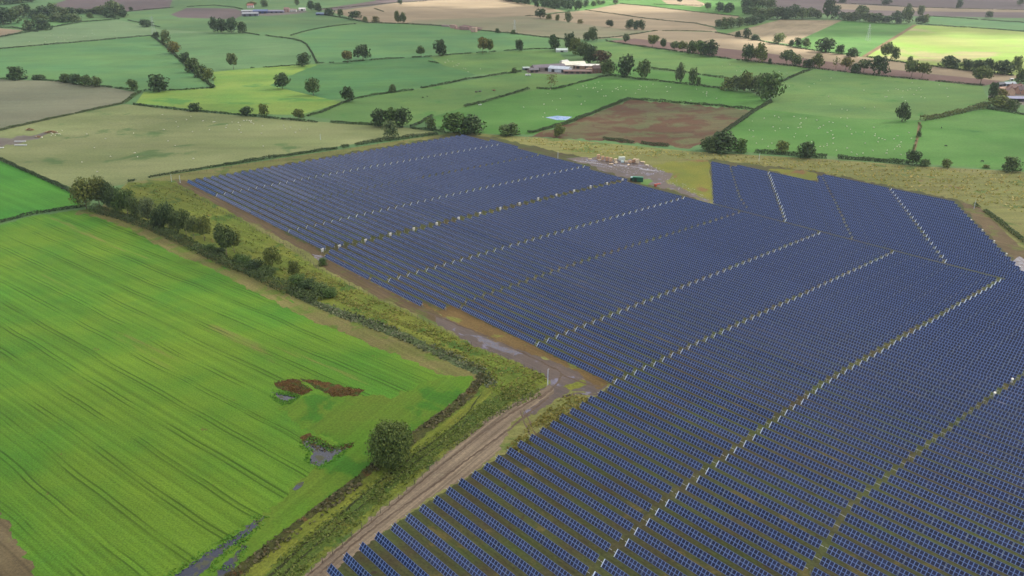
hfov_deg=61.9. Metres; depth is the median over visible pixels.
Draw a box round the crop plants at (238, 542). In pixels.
[164,515,268,575]
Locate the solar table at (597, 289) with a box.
[551,270,634,305]
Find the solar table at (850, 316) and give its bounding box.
[794,296,903,334]
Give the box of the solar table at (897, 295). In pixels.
[837,276,945,311]
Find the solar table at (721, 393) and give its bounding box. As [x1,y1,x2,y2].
[653,361,773,419]
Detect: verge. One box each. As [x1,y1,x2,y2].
[74,210,469,376]
[95,208,476,378]
[108,180,546,575]
[199,376,472,575]
[227,371,485,575]
[241,385,494,575]
[287,288,493,386]
[453,384,542,447]
[563,380,585,389]
[641,179,652,184]
[650,160,712,198]
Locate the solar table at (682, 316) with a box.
[644,300,719,332]
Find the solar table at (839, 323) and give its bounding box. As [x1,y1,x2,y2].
[781,303,891,342]
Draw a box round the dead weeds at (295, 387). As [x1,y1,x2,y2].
[274,378,312,395]
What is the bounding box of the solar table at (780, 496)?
[716,461,835,526]
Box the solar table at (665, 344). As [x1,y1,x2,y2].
[602,316,679,352]
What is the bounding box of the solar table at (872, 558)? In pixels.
[830,534,915,575]
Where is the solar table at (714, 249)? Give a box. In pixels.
[667,234,748,261]
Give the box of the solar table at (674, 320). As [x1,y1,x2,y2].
[635,303,711,335]
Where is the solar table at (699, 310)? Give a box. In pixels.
[659,294,735,326]
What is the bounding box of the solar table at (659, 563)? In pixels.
[625,538,685,575]
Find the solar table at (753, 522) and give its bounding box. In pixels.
[685,483,816,559]
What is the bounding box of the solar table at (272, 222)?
[250,210,288,231]
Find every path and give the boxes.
[861,25,915,56]
[914,122,920,150]
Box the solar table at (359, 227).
[340,217,379,237]
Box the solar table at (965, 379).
[881,348,997,393]
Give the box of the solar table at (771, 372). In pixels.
[696,341,813,391]
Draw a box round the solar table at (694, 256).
[647,240,729,268]
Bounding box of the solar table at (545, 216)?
[514,206,575,227]
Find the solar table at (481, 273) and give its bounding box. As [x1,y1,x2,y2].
[452,260,509,287]
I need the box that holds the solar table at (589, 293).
[543,273,626,309]
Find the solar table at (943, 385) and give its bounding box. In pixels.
[867,356,984,402]
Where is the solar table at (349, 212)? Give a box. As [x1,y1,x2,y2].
[315,197,356,216]
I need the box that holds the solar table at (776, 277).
[737,264,811,289]
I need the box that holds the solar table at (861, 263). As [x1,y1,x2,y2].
[791,242,864,265]
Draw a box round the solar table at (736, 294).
[696,279,771,308]
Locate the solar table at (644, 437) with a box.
[580,402,702,470]
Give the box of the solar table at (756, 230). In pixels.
[716,218,795,242]
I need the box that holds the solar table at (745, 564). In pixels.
[655,508,772,575]
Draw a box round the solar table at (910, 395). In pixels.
[844,369,963,417]
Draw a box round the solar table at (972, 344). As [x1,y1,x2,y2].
[919,325,1023,362]
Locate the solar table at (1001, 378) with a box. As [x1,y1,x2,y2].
[893,340,1010,383]
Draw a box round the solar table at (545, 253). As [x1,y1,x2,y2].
[518,242,573,265]
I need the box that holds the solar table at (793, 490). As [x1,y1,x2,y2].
[725,454,841,516]
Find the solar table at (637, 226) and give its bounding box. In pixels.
[610,217,665,235]
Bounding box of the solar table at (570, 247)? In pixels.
[541,236,595,257]
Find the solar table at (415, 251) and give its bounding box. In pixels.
[382,236,443,265]
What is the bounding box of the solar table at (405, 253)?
[374,238,434,267]
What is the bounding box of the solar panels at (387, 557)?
[191,133,1023,575]
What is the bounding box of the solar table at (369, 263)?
[338,247,397,277]
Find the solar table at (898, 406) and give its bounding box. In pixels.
[829,378,949,429]
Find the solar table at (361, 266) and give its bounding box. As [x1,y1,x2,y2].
[329,249,388,280]
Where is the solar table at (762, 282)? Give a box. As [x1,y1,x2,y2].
[724,269,799,295]
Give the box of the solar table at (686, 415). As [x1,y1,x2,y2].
[614,379,741,443]
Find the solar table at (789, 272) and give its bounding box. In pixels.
[750,258,823,284]
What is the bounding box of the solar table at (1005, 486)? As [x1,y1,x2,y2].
[921,449,1023,497]
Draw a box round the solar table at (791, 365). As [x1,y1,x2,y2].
[714,333,827,380]
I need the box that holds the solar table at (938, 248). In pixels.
[935,246,1020,269]
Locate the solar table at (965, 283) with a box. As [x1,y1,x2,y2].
[876,258,982,289]
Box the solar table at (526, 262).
[494,248,550,272]
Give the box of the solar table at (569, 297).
[527,279,609,315]
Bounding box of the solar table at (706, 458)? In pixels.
[587,396,714,463]
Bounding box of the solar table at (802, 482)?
[734,447,848,507]
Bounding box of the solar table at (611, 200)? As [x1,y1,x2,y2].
[579,190,641,210]
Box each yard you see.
[259,10,306,15]
[526,63,595,74]
[988,85,1023,104]
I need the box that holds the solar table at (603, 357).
[556,334,633,372]
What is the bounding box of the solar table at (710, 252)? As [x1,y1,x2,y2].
[660,236,742,263]
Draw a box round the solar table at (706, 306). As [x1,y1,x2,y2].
[667,291,743,321]
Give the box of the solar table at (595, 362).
[546,338,623,378]
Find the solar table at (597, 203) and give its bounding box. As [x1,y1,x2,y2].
[567,193,628,213]
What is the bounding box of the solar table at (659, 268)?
[612,251,695,282]
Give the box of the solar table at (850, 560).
[825,545,886,575]
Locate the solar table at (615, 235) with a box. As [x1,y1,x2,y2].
[584,224,639,244]
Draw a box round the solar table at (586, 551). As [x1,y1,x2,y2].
[471,470,599,562]
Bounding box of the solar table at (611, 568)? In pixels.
[601,559,628,575]
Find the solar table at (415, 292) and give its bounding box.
[388,278,445,308]
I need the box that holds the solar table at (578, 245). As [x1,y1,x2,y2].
[548,234,603,256]
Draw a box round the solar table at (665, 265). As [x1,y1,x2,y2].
[619,249,702,280]
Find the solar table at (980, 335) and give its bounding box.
[931,319,1023,351]
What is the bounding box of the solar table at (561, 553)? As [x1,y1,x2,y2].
[458,478,589,574]
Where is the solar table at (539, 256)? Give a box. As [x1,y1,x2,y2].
[510,244,566,268]
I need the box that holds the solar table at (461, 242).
[424,226,485,252]
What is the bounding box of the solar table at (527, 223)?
[493,210,554,234]
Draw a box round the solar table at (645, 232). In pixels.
[604,218,659,238]
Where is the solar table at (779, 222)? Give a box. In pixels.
[738,211,817,233]
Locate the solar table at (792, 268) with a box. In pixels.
[756,256,830,281]
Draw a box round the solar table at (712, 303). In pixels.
[674,288,750,319]
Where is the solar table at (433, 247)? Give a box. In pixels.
[400,232,460,260]
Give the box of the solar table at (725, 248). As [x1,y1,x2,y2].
[673,232,754,258]
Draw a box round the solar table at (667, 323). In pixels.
[627,306,704,339]
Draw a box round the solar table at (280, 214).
[267,207,306,227]
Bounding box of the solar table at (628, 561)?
[614,549,657,575]
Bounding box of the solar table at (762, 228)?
[723,217,801,239]
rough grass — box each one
[130,183,313,274]
[268,380,540,575]
[280,267,546,401]
[505,137,1023,211]
[506,393,588,452]
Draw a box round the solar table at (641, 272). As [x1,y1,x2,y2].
[597,255,681,287]
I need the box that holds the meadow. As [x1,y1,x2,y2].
[102,132,1023,575]
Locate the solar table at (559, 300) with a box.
[519,282,600,318]
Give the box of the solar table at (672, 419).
[607,385,732,449]
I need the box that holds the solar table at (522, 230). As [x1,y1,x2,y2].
[479,214,539,237]
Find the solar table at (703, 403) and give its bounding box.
[634,370,757,431]
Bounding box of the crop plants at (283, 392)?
[270,389,300,405]
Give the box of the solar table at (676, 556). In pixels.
[634,527,714,575]
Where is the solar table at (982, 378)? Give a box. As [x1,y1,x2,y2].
[888,344,1003,387]
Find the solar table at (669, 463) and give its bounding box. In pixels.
[569,407,693,477]
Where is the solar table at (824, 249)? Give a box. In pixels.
[797,240,869,262]
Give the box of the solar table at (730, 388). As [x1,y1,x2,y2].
[662,357,783,412]
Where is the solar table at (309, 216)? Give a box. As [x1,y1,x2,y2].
[283,203,322,223]
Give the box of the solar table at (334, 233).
[315,223,352,242]
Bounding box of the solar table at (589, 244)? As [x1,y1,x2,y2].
[555,232,610,252]
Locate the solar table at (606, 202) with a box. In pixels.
[573,191,634,211]
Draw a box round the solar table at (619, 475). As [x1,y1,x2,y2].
[540,427,662,502]
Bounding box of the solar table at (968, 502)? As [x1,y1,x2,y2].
[895,468,1023,530]
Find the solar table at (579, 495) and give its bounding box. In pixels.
[507,447,632,530]
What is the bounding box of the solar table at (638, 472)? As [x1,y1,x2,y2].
[550,420,672,493]
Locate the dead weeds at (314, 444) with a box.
[302,435,353,451]
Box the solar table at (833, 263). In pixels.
[780,247,853,270]
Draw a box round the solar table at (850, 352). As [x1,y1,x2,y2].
[752,315,864,358]
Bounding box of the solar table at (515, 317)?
[474,297,555,337]
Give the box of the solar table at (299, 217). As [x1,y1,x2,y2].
[275,205,314,225]
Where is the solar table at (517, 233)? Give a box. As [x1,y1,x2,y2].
[471,216,531,239]
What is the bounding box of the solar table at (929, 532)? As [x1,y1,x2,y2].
[859,496,1023,575]
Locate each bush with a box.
[202,243,218,251]
[212,247,225,256]
[232,254,243,259]
[235,255,252,264]
[244,258,263,270]
[258,264,276,274]
[286,272,307,285]
[296,276,318,288]
[310,282,329,294]
[320,287,337,297]
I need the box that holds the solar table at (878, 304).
[819,284,928,321]
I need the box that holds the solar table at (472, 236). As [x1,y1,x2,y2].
[440,223,501,248]
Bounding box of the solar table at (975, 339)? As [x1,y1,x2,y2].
[925,322,1023,357]
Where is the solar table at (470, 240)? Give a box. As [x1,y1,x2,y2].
[432,225,493,250]
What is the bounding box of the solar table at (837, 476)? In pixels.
[752,434,865,491]
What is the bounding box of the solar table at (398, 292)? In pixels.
[370,277,422,305]
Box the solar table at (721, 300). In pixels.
[682,285,758,314]
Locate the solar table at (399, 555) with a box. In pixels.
[374,531,428,575]
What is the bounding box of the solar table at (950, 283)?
[871,261,978,292]
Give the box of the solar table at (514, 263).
[486,251,542,276]
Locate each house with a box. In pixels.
[1006,83,1022,89]
[1006,86,1015,95]
[1016,85,1023,93]
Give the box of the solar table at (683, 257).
[640,242,723,271]
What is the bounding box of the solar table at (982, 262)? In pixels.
[939,250,1023,274]
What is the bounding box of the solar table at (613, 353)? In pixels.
[566,330,642,369]
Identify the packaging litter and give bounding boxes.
[577,160,664,173]
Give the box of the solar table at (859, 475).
[760,428,876,485]
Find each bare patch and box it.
[0,512,34,575]
[274,379,311,394]
[300,433,353,447]
[301,378,362,396]
[455,25,481,29]
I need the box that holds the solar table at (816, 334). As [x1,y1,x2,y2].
[759,312,871,354]
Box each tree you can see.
[0,0,16,4]
[0,7,13,23]
[3,8,21,23]
[6,66,27,80]
[10,5,27,17]
[19,4,32,13]
[21,19,34,30]
[26,9,35,17]
[30,74,45,79]
[31,14,48,21]
[33,18,52,29]
[35,5,52,16]
[45,2,59,13]
[48,12,60,21]
[53,7,68,15]
[57,14,71,21]
[58,73,69,82]
[65,7,76,13]
[67,13,82,21]
[68,73,79,83]
[68,176,94,208]
[75,8,86,12]
[78,74,91,86]
[84,9,95,13]
[86,12,93,17]
[86,175,107,205]
[89,76,102,86]
[96,5,105,13]
[96,180,113,205]
[99,7,116,17]
[101,186,120,207]
[104,0,120,14]
[110,187,134,212]
[117,10,128,16]
[124,197,140,217]
[125,79,137,90]
[136,197,156,223]
[139,19,153,26]
[147,74,169,91]
[148,208,164,228]
[155,201,173,226]
[159,29,169,43]
[166,40,180,52]
[168,209,180,231]
[175,209,189,234]
[178,52,189,62]
[182,58,199,72]
[184,214,196,236]
[188,102,202,111]
[193,63,207,77]
[193,215,211,240]
[201,68,215,80]
[207,16,217,31]
[212,223,236,255]
[216,17,226,32]
[225,17,236,32]
[226,53,237,68]
[230,230,240,252]
[235,21,246,32]
[239,106,252,115]
[258,103,269,115]
[260,0,267,6]
[261,246,282,267]
[273,72,290,88]
[287,260,301,275]
[291,108,303,118]
[296,52,310,65]
[304,77,320,94]
[306,0,314,10]
[313,2,321,10]
[317,257,327,265]
[324,8,334,15]
[337,8,343,15]
[339,86,355,101]
[341,50,352,62]
[348,10,362,17]
[352,44,370,59]
[364,419,413,469]
[370,108,387,126]
[372,16,379,21]
[381,120,399,136]
[384,107,397,121]
[389,84,395,91]
[391,106,412,125]
[394,10,398,21]
[398,12,406,21]
[416,45,424,53]
[425,117,435,129]
[432,39,446,55]
[440,112,469,134]
[460,114,486,134]
[477,37,487,53]
[486,39,493,49]
[499,122,520,135]
[515,39,523,50]
[535,8,546,18]
[545,73,556,85]
[548,34,560,49]
[554,123,565,136]
[564,11,572,21]
[564,31,574,49]
[568,36,580,54]
[574,0,583,9]
[575,41,589,58]
[583,0,588,6]
[583,32,589,40]
[583,44,597,63]
[588,26,597,40]
[592,50,611,63]
[599,59,615,73]
[605,19,613,26]
[614,53,635,75]
[623,34,629,41]
[624,19,634,28]
[632,20,639,28]
[636,59,650,77]
[639,20,645,29]
[648,35,659,47]
[660,38,666,46]
[670,41,677,50]
[675,62,684,81]
[678,40,687,48]
[687,40,697,53]
[688,67,697,82]
[693,40,707,55]
[700,136,719,152]
[701,39,719,56]
[704,2,711,8]
[708,130,737,154]
[714,19,721,27]
[715,1,724,11]
[720,17,729,28]
[720,77,735,90]
[722,2,734,12]
[727,75,743,90]
[728,17,736,27]
[733,138,747,153]
[734,17,744,26]
[738,70,753,90]
[740,0,753,7]
[741,44,755,61]
[742,6,752,14]
[742,16,751,25]
[743,27,751,37]
[748,75,760,91]
[750,0,760,7]
[750,7,757,15]
[751,15,759,24]
[751,34,761,39]
[752,42,767,61]
[754,73,769,94]
[755,8,765,15]
[757,14,767,22]
[759,0,766,6]
[759,70,786,99]
[764,0,776,8]
[764,7,777,18]
[773,6,784,18]
[773,33,785,42]
[774,140,790,152]
[779,6,792,18]
[779,49,795,63]
[788,4,799,18]
[791,54,801,65]
[792,37,801,46]
[795,7,809,18]
[796,141,816,157]
[801,38,811,46]
[802,59,814,67]
[806,7,818,17]
[811,53,824,67]
[812,10,822,17]
[815,37,836,51]
[822,0,835,17]
[830,4,841,18]
[835,44,844,53]
[837,12,846,19]
[840,57,854,69]
[843,12,857,20]
[845,47,861,56]
[848,62,860,71]
[853,5,869,20]
[858,59,870,72]
[862,12,873,21]
[868,55,890,74]
[869,12,886,22]
[879,15,892,22]
[880,42,894,54]
[881,0,892,3]
[890,47,900,59]
[891,10,905,22]
[895,102,910,121]
[902,7,914,23]
[905,60,918,76]
[906,149,922,164]
[915,15,926,21]
[916,62,931,77]
[917,5,925,14]
[918,159,930,165]
[921,14,929,22]
[937,55,960,68]
[941,159,951,167]
[956,0,963,7]
[960,59,972,68]
[970,59,983,69]
[972,65,994,83]
[979,58,997,72]
[985,11,993,17]
[986,95,1012,108]
[988,81,999,100]
[992,59,1014,73]
[997,88,1009,95]
[1001,156,1022,172]
[1008,99,1021,110]
[1012,55,1023,71]
[1015,68,1023,81]
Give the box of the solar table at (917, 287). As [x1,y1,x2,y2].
[854,268,962,301]
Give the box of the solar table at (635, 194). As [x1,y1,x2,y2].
[603,184,665,203]
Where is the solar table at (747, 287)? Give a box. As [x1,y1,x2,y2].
[710,274,785,301]
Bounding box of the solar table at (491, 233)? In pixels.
[456,219,517,244]
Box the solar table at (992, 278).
[891,251,996,281]
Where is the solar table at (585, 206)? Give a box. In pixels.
[554,196,615,216]
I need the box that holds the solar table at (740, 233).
[704,222,783,246]
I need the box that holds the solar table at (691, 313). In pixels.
[651,297,728,328]
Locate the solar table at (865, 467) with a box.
[769,422,885,478]
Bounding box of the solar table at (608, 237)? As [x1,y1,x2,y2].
[577,226,632,246]
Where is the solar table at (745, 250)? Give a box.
[679,230,760,255]
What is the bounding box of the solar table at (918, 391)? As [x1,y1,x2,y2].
[851,364,970,413]
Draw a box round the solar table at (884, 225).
[843,214,923,235]
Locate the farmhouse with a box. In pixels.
[592,65,601,72]
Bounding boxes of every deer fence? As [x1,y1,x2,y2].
[178,187,548,374]
[185,134,448,173]
[302,384,544,574]
[511,137,1014,174]
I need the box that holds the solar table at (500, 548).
[433,495,542,575]
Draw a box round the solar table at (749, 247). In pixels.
[686,228,766,253]
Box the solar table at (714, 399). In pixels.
[643,365,766,425]
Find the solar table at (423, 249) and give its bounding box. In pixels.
[391,234,452,262]
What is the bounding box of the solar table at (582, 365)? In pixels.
[537,342,613,382]
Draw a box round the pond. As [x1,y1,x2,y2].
[546,116,570,119]
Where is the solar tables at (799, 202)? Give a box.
[187,134,1023,575]
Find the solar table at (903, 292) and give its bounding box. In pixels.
[843,273,950,307]
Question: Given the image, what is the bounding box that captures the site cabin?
[633,176,642,181]
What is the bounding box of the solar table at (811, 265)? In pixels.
[768,252,841,275]
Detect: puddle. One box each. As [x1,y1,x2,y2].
[175,516,263,575]
[217,545,246,575]
[272,392,295,399]
[293,482,303,489]
[303,441,348,465]
[312,254,323,259]
[471,335,521,355]
[579,161,612,166]
[613,164,658,171]
[1013,256,1023,270]
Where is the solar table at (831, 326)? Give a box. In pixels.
[773,306,883,347]
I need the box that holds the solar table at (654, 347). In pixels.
[593,320,670,355]
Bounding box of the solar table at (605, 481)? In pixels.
[529,434,652,511]
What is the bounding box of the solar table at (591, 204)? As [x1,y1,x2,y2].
[560,195,622,214]
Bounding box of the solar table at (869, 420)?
[807,393,927,447]
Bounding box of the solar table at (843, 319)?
[787,299,897,338]
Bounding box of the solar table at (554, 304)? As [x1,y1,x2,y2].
[510,285,592,322]
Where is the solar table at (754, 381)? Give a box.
[680,349,797,401]
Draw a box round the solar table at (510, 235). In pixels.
[464,217,524,242]
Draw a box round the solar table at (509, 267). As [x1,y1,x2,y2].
[478,253,534,279]
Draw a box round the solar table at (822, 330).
[767,309,878,350]
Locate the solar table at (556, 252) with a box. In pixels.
[526,240,581,262]
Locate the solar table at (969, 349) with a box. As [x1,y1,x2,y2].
[913,329,1023,369]
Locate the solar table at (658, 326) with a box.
[619,309,695,343]
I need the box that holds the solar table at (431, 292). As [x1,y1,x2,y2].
[398,275,460,308]
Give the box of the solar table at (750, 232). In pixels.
[710,220,789,244]
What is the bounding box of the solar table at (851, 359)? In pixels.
[745,319,856,362]
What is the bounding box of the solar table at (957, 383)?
[874,352,991,396]
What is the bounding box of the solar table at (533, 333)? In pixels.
[466,300,544,340]
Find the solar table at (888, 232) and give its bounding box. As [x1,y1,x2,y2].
[845,221,931,243]
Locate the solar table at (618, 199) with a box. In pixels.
[585,189,647,208]
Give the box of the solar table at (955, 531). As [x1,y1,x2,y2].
[867,489,1023,568]
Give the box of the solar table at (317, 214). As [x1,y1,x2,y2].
[291,202,331,221]
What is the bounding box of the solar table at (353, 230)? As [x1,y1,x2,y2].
[331,219,370,238]
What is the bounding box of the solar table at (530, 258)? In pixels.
[502,246,558,271]
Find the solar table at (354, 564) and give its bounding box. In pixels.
[343,552,370,575]
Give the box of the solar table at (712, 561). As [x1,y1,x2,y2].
[646,518,743,575]
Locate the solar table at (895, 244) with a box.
[850,232,939,256]
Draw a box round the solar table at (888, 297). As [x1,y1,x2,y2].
[831,279,941,314]
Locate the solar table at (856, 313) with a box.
[801,293,910,331]
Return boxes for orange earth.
[324,253,608,388]
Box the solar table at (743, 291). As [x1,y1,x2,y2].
[703,277,778,305]
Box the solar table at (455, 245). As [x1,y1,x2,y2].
[416,228,477,256]
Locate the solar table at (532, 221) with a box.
[500,209,561,231]
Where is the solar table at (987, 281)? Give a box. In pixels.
[887,253,991,284]
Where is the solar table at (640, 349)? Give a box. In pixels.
[584,323,661,359]
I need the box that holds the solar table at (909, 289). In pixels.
[849,271,956,304]
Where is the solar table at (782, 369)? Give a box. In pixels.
[705,337,818,386]
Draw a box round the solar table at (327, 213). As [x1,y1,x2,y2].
[299,200,339,219]
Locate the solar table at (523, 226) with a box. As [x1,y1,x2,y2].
[486,212,546,235]
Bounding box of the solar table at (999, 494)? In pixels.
[912,455,1023,508]
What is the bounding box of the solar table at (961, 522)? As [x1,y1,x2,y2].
[878,482,1023,555]
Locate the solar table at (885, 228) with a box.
[844,218,926,239]
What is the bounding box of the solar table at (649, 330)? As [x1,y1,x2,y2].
[611,313,687,348]
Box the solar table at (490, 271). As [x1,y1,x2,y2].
[461,258,518,285]
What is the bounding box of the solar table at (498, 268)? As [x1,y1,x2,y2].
[470,256,525,280]
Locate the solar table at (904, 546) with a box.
[843,513,971,575]
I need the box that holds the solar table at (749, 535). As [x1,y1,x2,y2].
[675,491,807,570]
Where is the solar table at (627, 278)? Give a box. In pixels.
[582,260,666,293]
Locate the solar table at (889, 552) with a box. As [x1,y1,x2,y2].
[837,523,943,575]
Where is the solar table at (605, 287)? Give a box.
[559,268,643,302]
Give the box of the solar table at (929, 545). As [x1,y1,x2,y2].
[850,504,1000,575]
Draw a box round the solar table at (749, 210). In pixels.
[713,200,783,220]
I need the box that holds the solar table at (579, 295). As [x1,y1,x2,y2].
[536,276,617,312]
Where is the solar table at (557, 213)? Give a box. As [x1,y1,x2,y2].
[527,202,589,223]
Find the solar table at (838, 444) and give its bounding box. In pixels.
[777,416,893,470]
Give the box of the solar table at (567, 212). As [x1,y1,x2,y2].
[534,201,596,222]
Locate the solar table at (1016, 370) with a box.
[906,333,1023,374]
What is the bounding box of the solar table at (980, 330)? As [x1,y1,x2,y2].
[937,315,1023,345]
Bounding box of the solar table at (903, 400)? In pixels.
[837,373,956,422]
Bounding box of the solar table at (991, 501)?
[903,461,1023,519]
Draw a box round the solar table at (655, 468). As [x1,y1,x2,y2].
[559,414,684,485]
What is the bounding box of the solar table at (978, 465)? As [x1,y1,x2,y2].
[928,442,1023,487]
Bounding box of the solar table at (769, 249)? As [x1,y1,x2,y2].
[692,226,772,251]
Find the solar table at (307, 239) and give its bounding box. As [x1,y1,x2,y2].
[288,229,325,250]
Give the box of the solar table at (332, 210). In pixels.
[307,199,347,218]
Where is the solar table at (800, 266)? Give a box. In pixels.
[762,254,836,278]
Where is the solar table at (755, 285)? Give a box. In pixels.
[717,271,792,299]
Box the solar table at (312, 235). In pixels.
[297,227,334,247]
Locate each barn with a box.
[242,12,258,16]
[253,9,267,13]
[268,10,284,12]
[528,68,538,72]
[530,63,565,70]
[548,65,571,72]
[555,48,567,51]
[559,61,585,68]
[563,70,591,73]
[575,64,598,68]
[998,82,1005,86]
[1005,81,1016,85]
[1005,96,1023,101]
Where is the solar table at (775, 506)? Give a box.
[705,467,829,537]
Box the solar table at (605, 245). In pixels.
[563,230,617,250]
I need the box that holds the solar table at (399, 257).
[365,240,425,269]
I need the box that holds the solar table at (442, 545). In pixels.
[405,513,486,575]
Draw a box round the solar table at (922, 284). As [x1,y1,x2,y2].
[860,265,968,298]
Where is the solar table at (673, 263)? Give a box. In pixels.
[625,246,709,277]
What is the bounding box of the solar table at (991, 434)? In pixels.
[957,419,1023,449]
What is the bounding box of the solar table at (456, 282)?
[426,268,483,295]
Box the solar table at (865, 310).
[807,290,915,328]
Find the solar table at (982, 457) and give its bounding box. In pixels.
[935,436,1023,477]
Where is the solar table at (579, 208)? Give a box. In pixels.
[547,198,609,218]
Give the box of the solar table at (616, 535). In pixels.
[495,455,622,541]
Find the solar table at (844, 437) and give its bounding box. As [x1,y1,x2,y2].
[785,409,901,464]
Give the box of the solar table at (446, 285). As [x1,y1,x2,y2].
[417,270,474,299]
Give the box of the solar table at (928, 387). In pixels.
[859,360,977,408]
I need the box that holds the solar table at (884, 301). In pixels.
[825,281,934,318]
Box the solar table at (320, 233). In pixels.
[306,225,343,245]
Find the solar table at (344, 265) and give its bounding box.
[325,254,369,278]
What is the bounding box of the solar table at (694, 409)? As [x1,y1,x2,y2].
[625,374,748,436]
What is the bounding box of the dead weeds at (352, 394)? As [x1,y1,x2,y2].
[300,378,363,396]
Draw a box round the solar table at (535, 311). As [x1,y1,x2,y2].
[493,291,574,329]
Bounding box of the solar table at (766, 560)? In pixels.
[665,500,796,575]
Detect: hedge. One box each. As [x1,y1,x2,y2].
[0,18,120,36]
[0,26,36,31]
[0,35,150,48]
[0,77,131,89]
[0,102,123,130]
[0,157,72,191]
[0,204,85,221]
[88,203,325,302]
[122,90,141,101]
[127,164,223,181]
[130,7,170,10]
[133,103,317,121]
[143,87,210,90]
[151,35,214,87]
[187,4,241,8]
[223,147,336,164]
[251,63,309,67]
[265,34,316,61]
[291,23,354,35]
[299,88,413,117]
[315,48,550,62]
[322,0,426,8]
[329,15,449,25]
[331,120,402,127]
[341,137,393,147]
[393,132,438,139]
[410,114,432,126]
[410,126,443,131]
[420,70,520,87]
[464,87,529,105]
[477,29,564,38]
[527,97,630,132]
[536,74,610,89]
[585,9,714,27]
[598,30,654,37]
[603,136,634,143]
[605,39,815,68]
[610,74,722,88]
[620,3,737,15]
[630,97,752,108]
[640,141,668,146]
[649,67,730,78]
[655,30,711,31]
[712,99,771,137]
[715,32,859,55]
[754,149,826,157]
[779,68,812,81]
[817,67,984,85]
[835,2,1023,9]
[837,154,909,163]
[867,55,1013,75]
[912,122,921,149]
[916,23,1023,31]
[918,103,986,120]
[924,15,1023,22]
[973,202,1023,241]
[974,101,990,107]
[987,107,1023,114]
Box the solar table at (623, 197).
[591,187,653,206]
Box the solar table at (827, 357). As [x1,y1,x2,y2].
[737,322,848,367]
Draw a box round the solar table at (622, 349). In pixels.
[575,327,651,364]
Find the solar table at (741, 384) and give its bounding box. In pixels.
[671,352,790,407]
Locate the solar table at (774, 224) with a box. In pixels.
[733,213,811,235]
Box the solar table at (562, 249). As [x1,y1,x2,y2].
[533,238,588,260]
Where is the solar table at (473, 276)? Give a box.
[444,263,501,289]
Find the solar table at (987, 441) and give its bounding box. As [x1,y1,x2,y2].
[950,425,1023,458]
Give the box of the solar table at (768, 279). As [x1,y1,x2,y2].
[731,266,805,293]
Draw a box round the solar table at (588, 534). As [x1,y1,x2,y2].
[483,463,611,551]
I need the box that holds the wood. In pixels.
[505,0,575,8]
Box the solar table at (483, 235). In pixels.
[448,221,509,246]
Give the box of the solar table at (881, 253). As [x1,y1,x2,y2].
[813,234,885,255]
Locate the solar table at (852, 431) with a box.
[792,404,910,458]
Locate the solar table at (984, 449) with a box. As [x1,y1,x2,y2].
[944,431,1023,467]
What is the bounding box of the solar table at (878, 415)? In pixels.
[815,388,934,440]
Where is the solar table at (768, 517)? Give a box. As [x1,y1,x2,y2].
[697,476,823,548]
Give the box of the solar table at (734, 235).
[698,224,779,249]
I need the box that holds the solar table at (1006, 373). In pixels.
[900,336,1018,378]
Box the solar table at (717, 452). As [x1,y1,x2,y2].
[598,390,723,457]
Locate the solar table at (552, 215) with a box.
[521,204,582,225]
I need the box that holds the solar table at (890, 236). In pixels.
[846,224,933,248]
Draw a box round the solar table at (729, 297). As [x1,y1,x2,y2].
[689,282,765,311]
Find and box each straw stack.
[459,26,470,29]
[471,27,476,31]
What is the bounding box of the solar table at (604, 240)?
[570,228,625,248]
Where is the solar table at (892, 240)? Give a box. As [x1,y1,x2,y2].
[848,228,936,252]
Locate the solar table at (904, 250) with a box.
[852,236,943,261]
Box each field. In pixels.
[0,20,212,48]
[0,28,22,35]
[0,36,209,90]
[0,79,134,128]
[0,104,432,191]
[0,161,77,219]
[0,209,470,575]
[10,18,75,27]
[47,0,171,11]
[136,64,340,114]
[157,33,314,70]
[171,8,241,18]
[226,14,364,35]
[270,57,474,99]
[296,24,558,62]
[301,73,598,125]
[322,0,429,10]
[332,0,562,22]
[408,16,646,38]
[424,77,766,133]
[430,50,564,74]
[529,10,716,30]
[531,99,749,148]
[571,0,760,15]
[590,4,739,26]
[593,41,813,78]
[608,38,1000,85]
[610,63,725,87]
[611,31,1015,81]
[662,0,703,6]
[715,109,919,161]
[717,20,776,33]
[727,20,841,43]
[760,69,987,120]
[766,0,1023,17]
[793,20,911,55]
[835,3,1023,11]
[867,25,1023,74]
[915,109,1023,170]
[922,16,1023,30]
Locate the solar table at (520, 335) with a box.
[461,306,535,345]
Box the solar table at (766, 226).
[728,215,806,238]
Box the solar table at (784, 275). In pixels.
[743,261,817,286]
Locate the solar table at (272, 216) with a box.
[258,209,297,229]
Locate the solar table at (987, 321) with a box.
[947,309,1023,334]
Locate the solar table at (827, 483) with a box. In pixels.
[743,440,857,499]
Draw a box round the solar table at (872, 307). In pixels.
[813,287,923,325]
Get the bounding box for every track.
[174,179,320,254]
[185,183,314,256]
[305,385,553,575]
[307,396,539,575]
[318,251,442,321]
[320,397,548,573]
[341,268,452,322]
[435,316,607,416]
[453,322,554,368]
[520,411,530,435]
[538,374,561,399]
[555,368,599,386]
[560,392,598,397]
[958,200,1023,258]
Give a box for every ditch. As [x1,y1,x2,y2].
[268,393,481,575]
[285,414,472,574]
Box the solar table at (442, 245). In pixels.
[408,230,468,257]
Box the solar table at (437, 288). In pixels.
[407,273,465,303]
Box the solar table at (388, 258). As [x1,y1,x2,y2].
[356,242,416,273]
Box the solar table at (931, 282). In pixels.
[865,263,973,295]
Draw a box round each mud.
[0,131,47,146]
[567,157,713,201]
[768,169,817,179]
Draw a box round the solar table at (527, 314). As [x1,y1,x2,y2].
[484,294,564,333]
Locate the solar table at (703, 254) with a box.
[654,238,735,266]

